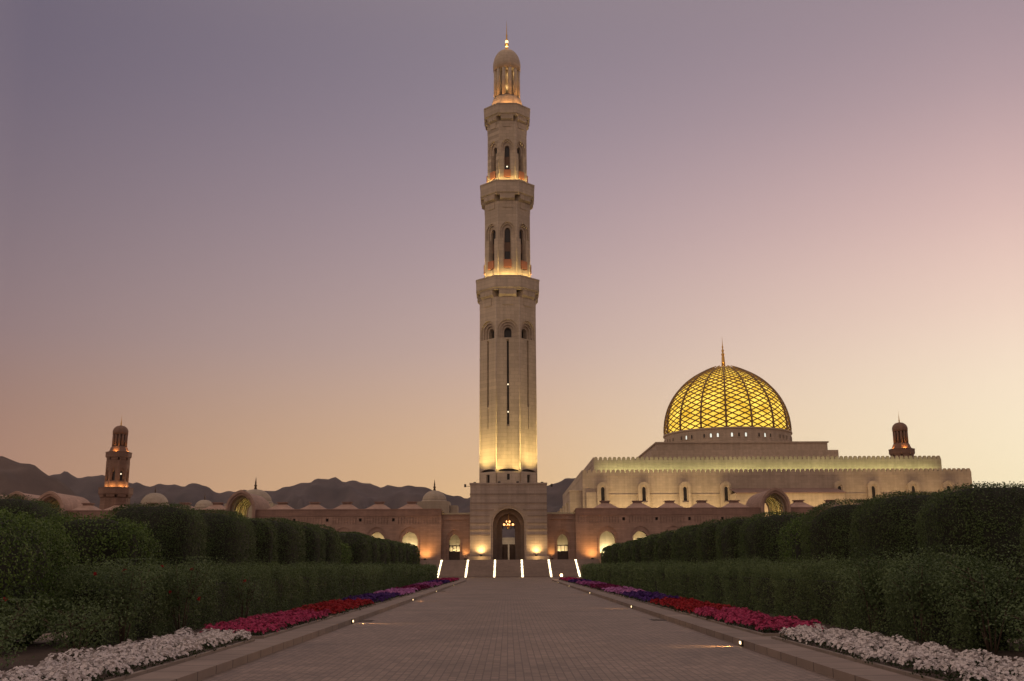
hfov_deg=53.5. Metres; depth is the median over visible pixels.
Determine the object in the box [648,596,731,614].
flower bed
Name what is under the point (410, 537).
courtyard wall
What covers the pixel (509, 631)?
path
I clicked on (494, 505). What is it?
gateway block
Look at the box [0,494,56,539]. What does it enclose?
topiary hedge
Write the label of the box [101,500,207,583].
topiary hedge
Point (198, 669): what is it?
kerb
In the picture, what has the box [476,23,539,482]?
minaret
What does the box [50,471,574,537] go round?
hills
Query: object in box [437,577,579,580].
plaza
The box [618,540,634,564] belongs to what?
topiary hedge
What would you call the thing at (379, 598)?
flower bed
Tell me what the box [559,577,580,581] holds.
flower bed
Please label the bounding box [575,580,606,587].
flower bed
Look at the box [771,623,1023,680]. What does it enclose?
flower bed
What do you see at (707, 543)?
topiary hedge
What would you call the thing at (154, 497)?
domed building
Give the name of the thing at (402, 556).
topiary hedge
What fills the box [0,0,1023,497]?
sky
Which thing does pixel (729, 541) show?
topiary hedge
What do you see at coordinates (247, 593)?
rose bush
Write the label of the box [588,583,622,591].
flower bed
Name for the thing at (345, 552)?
topiary hedge
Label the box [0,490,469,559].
arcade
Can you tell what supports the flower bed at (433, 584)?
on the paved verge
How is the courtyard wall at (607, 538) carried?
on the ground
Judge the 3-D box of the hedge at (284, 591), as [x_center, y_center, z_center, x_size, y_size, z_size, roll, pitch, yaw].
[-8.033,14.079,60.845,1.834,1.888,86.908,0,-12,0]
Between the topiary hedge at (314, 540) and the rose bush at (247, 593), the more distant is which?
the topiary hedge at (314, 540)
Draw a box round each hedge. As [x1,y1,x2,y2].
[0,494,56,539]
[0,507,82,648]
[23,499,69,523]
[30,511,164,629]
[45,549,438,647]
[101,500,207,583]
[185,508,257,581]
[244,518,278,579]
[255,516,305,578]
[281,521,325,564]
[304,523,340,574]
[335,531,371,565]
[336,541,351,565]
[366,535,380,564]
[374,537,390,565]
[385,539,398,564]
[392,540,406,563]
[401,542,412,564]
[405,543,419,563]
[580,545,1023,651]
[601,545,610,563]
[607,542,622,563]
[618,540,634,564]
[631,537,644,562]
[640,533,659,563]
[653,530,677,572]
[670,524,707,574]
[695,519,727,575]
[714,516,760,575]
[737,511,812,577]
[775,509,823,565]
[800,497,875,581]
[848,490,940,582]
[914,481,1023,636]
[1017,514,1023,589]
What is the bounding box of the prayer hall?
[558,342,972,515]
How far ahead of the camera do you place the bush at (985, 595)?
16.13 m
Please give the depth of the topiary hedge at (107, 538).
23.70 m
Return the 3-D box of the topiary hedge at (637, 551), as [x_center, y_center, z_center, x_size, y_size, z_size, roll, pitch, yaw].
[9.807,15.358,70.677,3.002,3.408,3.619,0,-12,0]
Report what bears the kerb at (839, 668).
on the ground
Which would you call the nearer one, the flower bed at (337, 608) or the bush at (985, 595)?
the bush at (985, 595)
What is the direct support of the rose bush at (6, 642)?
on the soil strip at (39, 653)
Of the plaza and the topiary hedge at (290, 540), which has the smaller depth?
the topiary hedge at (290, 540)
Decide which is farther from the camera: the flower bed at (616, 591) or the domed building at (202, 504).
the domed building at (202, 504)
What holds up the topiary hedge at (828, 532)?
on the garden path
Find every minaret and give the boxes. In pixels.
[98,418,133,509]
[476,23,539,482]
[889,413,914,457]
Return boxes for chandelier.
[503,514,513,528]
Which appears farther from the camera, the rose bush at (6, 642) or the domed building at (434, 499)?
the domed building at (434, 499)
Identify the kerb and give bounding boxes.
[123,580,465,680]
[552,580,922,680]
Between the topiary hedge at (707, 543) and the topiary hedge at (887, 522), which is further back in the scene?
the topiary hedge at (707, 543)
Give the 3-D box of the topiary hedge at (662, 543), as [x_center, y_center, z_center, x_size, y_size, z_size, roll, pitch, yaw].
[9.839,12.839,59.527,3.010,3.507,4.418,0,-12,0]
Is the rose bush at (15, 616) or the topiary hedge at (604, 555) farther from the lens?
the topiary hedge at (604, 555)
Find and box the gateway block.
[468,483,548,559]
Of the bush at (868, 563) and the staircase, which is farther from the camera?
the staircase
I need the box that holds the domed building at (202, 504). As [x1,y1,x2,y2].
[194,496,212,509]
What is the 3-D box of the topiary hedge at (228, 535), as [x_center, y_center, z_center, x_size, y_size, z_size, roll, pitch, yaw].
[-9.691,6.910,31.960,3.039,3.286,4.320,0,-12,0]
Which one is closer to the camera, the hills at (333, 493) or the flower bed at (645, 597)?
the flower bed at (645, 597)
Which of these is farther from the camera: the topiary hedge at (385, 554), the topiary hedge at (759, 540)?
the topiary hedge at (385, 554)
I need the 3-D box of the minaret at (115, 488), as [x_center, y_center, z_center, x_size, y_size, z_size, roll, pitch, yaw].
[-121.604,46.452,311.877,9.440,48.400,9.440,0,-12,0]
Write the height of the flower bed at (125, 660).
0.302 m
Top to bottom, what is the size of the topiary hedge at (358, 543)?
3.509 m
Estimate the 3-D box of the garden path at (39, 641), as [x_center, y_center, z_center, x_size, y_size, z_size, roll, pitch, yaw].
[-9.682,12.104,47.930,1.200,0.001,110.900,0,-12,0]
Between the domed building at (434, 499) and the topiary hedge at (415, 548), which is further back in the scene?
the domed building at (434, 499)
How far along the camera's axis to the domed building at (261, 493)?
174.58 m
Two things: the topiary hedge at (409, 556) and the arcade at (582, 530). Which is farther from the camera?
the arcade at (582, 530)
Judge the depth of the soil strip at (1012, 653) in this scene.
16.88 m
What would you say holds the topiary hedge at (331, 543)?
on the garden path at (39, 641)
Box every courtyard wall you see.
[371,513,469,550]
[547,512,672,552]
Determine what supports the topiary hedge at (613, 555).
on the soil strip at (1012, 653)
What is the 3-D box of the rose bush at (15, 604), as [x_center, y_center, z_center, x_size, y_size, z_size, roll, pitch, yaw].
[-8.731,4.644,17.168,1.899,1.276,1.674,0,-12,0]
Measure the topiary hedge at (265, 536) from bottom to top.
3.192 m
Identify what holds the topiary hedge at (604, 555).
on the garden path
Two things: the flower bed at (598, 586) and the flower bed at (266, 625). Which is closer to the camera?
the flower bed at (266, 625)
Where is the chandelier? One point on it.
(508, 524)
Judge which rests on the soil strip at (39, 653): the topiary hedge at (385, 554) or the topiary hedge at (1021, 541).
the topiary hedge at (385, 554)
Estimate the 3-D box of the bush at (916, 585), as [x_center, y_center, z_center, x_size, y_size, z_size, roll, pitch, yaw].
[7.446,4.585,18.353,2.503,1.752,1.876,9,-16,-36]
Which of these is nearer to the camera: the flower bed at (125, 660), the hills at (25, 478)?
the flower bed at (125, 660)
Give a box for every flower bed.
[0,627,254,680]
[195,608,332,638]
[291,598,373,616]
[343,592,400,604]
[374,587,418,596]
[395,584,430,591]
[414,581,442,587]
[427,579,449,584]
[438,577,459,582]
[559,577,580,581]
[568,579,590,583]
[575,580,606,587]
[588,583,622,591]
[601,586,644,595]
[619,590,678,603]
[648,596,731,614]
[690,606,827,635]
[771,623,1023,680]
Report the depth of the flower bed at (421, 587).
59.28 m
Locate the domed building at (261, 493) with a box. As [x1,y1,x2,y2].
[224,480,277,518]
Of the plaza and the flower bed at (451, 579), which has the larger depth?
the plaza
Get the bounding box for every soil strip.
[0,592,373,672]
[667,595,1023,666]
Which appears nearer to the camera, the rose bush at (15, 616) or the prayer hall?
the rose bush at (15, 616)
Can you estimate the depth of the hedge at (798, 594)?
25.21 m
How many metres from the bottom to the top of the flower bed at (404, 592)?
0.332 m
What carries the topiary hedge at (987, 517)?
on the garden path
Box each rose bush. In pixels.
[0,578,53,652]
[0,597,55,665]
[0,615,33,670]
[18,596,133,656]
[84,558,182,644]
[144,556,226,633]
[228,571,265,617]
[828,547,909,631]
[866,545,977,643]
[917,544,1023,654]
[980,594,1023,650]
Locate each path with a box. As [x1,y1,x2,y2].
[6,632,69,647]
[199,581,841,680]
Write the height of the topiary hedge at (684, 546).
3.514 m
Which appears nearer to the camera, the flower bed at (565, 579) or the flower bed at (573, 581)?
the flower bed at (573, 581)
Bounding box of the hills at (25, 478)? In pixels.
[0,456,98,507]
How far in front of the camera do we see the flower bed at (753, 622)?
22.88 m
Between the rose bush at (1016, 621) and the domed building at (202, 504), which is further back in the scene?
the domed building at (202, 504)
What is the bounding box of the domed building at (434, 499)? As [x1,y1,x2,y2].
[417,480,458,512]
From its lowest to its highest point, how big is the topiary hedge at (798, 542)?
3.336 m
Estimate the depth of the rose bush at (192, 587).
21.77 m
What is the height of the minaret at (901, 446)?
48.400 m
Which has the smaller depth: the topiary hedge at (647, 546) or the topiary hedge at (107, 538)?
the topiary hedge at (107, 538)
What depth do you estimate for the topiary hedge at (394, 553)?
74.95 m
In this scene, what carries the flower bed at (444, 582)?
on the paved verge
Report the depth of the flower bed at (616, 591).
50.30 m
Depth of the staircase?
138.90 m
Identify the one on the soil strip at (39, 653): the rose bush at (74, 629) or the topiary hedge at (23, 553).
the rose bush at (74, 629)
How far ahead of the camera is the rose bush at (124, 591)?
18.61 m
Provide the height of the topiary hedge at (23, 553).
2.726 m
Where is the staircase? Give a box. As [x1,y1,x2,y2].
[417,558,600,577]
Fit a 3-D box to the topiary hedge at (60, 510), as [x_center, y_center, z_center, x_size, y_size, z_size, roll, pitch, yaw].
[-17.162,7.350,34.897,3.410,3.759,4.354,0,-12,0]
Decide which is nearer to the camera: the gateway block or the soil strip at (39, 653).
the soil strip at (39, 653)
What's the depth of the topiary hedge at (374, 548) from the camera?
64.60 m
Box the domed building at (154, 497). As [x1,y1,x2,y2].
[136,487,174,506]
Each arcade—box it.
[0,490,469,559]
[547,487,961,558]
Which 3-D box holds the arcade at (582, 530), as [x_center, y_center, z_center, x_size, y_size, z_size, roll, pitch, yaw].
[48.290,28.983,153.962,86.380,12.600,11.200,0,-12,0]
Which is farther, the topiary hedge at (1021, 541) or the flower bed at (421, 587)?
the flower bed at (421, 587)

